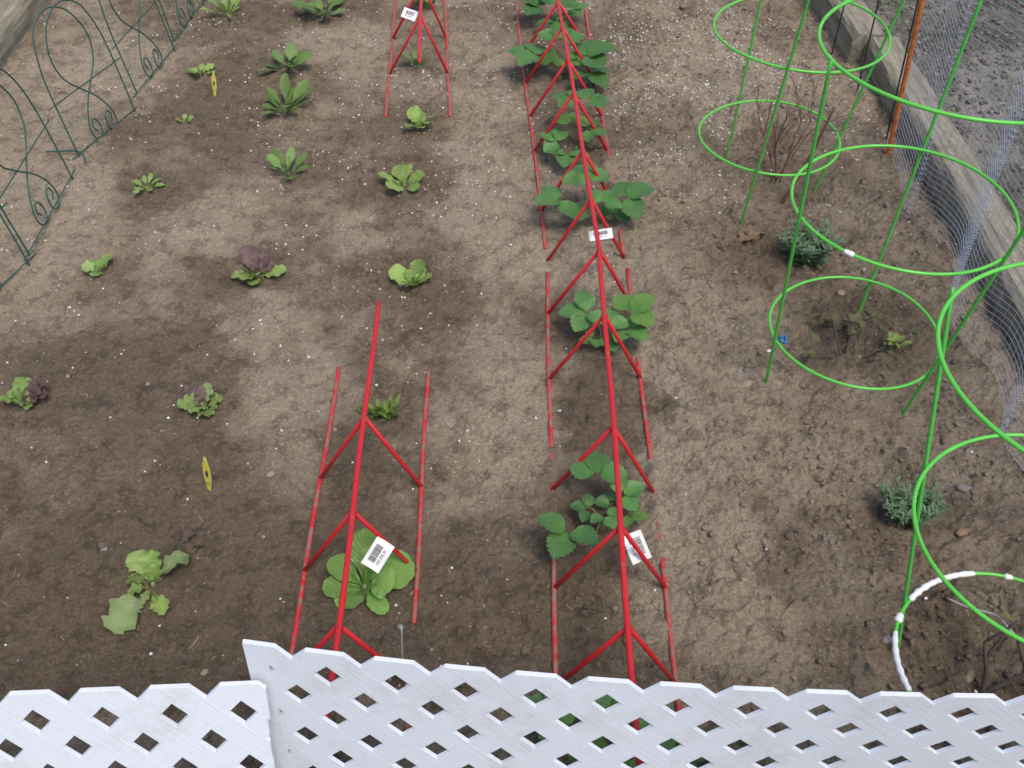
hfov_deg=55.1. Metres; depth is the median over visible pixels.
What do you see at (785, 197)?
leaning stick
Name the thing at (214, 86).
plant tag
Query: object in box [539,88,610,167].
strawberry plant
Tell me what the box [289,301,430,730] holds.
garden trellis
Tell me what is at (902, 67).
garden stake
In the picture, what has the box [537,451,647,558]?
strawberry plant
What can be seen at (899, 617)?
tomato cage
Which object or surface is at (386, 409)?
herb tuft
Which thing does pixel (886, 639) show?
stone
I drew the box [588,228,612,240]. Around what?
price label
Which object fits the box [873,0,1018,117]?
yard weeds
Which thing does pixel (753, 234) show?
fallen leaf
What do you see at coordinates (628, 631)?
garden trellis
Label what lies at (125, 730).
lattice panel
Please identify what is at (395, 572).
lettuce plant
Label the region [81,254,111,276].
lettuce plant
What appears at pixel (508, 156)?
perlite grains
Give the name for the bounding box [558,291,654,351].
strawberry plant
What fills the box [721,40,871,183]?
young shrub
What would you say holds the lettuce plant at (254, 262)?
on the soil bed
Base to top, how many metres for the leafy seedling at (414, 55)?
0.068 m
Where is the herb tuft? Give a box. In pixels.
[357,393,400,421]
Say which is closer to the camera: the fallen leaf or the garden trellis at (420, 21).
the fallen leaf
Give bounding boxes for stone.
[266,471,274,476]
[736,368,742,373]
[741,379,751,386]
[837,290,844,295]
[882,635,891,643]
[956,483,971,492]
[956,529,967,536]
[965,670,973,682]
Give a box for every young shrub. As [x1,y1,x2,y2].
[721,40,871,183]
[804,296,921,359]
[948,598,1023,692]
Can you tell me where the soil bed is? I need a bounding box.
[0,0,1023,767]
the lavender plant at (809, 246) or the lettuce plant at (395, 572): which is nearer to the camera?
the lettuce plant at (395, 572)
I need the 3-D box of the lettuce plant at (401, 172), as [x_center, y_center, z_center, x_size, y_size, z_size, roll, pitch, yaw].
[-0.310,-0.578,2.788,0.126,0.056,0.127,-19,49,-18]
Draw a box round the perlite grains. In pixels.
[0,0,977,707]
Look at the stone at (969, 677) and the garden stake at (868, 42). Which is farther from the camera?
the garden stake at (868, 42)
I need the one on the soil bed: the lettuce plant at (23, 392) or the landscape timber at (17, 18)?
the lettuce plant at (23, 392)
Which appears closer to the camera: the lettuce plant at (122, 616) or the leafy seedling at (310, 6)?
the lettuce plant at (122, 616)
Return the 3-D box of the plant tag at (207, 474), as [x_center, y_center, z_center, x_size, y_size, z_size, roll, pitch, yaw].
[-0.621,0.192,2.007,0.021,0.120,0.017,0,45,0]
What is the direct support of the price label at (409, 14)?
attached to the garden trellis at (420, 21)
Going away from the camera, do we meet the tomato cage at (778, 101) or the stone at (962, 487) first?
the stone at (962, 487)
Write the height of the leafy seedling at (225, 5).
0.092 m
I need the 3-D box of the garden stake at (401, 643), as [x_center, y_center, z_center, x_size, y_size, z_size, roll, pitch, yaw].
[-0.191,0.486,1.710,0.019,0.241,0.003,0,45,0]
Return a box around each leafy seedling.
[175,114,193,121]
[186,63,215,75]
[200,0,240,16]
[257,43,312,71]
[261,73,313,113]
[266,147,308,178]
[292,0,344,15]
[402,46,433,68]
[414,0,435,8]
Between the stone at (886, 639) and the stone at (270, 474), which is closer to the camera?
the stone at (886, 639)
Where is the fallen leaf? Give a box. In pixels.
[731,224,764,244]
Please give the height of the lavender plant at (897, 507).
0.094 m
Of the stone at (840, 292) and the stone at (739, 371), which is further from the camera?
the stone at (840, 292)
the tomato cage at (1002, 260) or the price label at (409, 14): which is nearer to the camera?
the tomato cage at (1002, 260)
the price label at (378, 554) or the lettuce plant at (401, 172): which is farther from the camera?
the lettuce plant at (401, 172)
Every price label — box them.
[361,536,394,572]
[401,7,417,21]
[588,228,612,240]
[624,529,651,564]
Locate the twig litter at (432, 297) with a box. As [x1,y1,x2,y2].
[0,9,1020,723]
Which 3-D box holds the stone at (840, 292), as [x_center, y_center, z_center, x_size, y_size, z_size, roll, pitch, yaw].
[0.825,-0.229,2.461,0.021,0.011,0.022,0,45,0]
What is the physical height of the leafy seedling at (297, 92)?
0.102 m
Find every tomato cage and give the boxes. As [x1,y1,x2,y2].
[698,0,904,225]
[765,0,1023,415]
[892,261,1023,691]
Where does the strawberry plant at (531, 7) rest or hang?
on the soil bed
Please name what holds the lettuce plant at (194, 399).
on the soil bed
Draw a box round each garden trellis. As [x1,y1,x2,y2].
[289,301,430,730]
[384,0,451,117]
[515,0,625,261]
[546,247,681,766]
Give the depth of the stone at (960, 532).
1.95 m
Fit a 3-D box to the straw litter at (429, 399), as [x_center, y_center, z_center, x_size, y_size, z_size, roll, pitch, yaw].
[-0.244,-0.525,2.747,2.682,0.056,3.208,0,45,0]
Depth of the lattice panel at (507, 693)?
1.29 m
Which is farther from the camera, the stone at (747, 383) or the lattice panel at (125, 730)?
the stone at (747, 383)
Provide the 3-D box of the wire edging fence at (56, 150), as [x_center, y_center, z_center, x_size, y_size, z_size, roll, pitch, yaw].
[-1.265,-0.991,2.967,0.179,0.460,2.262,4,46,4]
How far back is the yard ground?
3.20 m
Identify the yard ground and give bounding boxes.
[862,0,1023,237]
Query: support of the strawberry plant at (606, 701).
on the soil bed
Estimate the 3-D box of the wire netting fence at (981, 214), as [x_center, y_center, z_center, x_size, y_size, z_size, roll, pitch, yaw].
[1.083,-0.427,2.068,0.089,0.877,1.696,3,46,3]
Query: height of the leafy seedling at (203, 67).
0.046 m
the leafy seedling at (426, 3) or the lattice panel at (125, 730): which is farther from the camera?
the leafy seedling at (426, 3)
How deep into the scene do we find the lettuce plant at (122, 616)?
1.85 m
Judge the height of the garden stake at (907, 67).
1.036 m
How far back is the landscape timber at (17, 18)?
3.36 m
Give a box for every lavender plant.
[777,215,849,269]
[876,473,951,529]
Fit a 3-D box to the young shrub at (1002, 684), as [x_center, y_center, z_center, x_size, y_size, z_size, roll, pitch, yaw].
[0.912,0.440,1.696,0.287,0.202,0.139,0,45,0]
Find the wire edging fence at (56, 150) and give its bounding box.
[0,0,204,289]
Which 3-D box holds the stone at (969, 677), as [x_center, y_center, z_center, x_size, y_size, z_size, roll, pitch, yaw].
[0.809,0.517,1.737,0.020,0.015,0.025,0,45,0]
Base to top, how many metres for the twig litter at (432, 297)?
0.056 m
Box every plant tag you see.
[202,457,211,490]
[212,72,216,95]
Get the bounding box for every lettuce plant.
[0,375,47,409]
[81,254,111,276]
[100,529,203,634]
[131,173,164,193]
[176,382,222,416]
[230,245,286,284]
[322,528,414,614]
[377,163,424,191]
[388,258,432,286]
[403,105,436,127]
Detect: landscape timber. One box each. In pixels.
[0,0,51,71]
[809,0,884,64]
[861,37,1023,366]
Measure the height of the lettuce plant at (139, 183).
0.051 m
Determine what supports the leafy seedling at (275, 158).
on the soil bed
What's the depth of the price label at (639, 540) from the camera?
1.79 m
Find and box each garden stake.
[401,626,402,658]
[831,6,844,54]
[856,0,879,90]
[885,0,918,139]
[886,0,924,155]
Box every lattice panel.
[0,680,275,767]
[242,639,1023,767]
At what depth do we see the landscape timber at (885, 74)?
2.66 m
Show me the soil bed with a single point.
(726, 632)
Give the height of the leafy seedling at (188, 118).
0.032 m
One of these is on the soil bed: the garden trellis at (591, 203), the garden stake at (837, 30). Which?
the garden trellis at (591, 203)
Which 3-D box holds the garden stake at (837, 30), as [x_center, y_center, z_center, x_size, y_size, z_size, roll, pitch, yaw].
[1.099,-1.420,3.063,0.015,0.983,0.005,0,45,0]
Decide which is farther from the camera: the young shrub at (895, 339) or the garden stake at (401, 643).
the young shrub at (895, 339)
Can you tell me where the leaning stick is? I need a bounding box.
[780,107,835,204]
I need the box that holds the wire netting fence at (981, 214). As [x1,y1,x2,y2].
[888,0,1023,470]
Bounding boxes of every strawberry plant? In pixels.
[507,27,615,87]
[521,0,588,26]
[528,692,728,767]
[535,164,654,221]
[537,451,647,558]
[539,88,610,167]
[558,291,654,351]
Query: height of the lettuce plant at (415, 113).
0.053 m
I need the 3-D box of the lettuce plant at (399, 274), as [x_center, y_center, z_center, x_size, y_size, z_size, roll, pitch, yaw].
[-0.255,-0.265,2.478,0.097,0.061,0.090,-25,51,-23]
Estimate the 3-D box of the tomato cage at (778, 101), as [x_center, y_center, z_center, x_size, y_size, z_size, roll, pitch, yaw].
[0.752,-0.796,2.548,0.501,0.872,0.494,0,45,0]
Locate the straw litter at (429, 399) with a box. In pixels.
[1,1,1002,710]

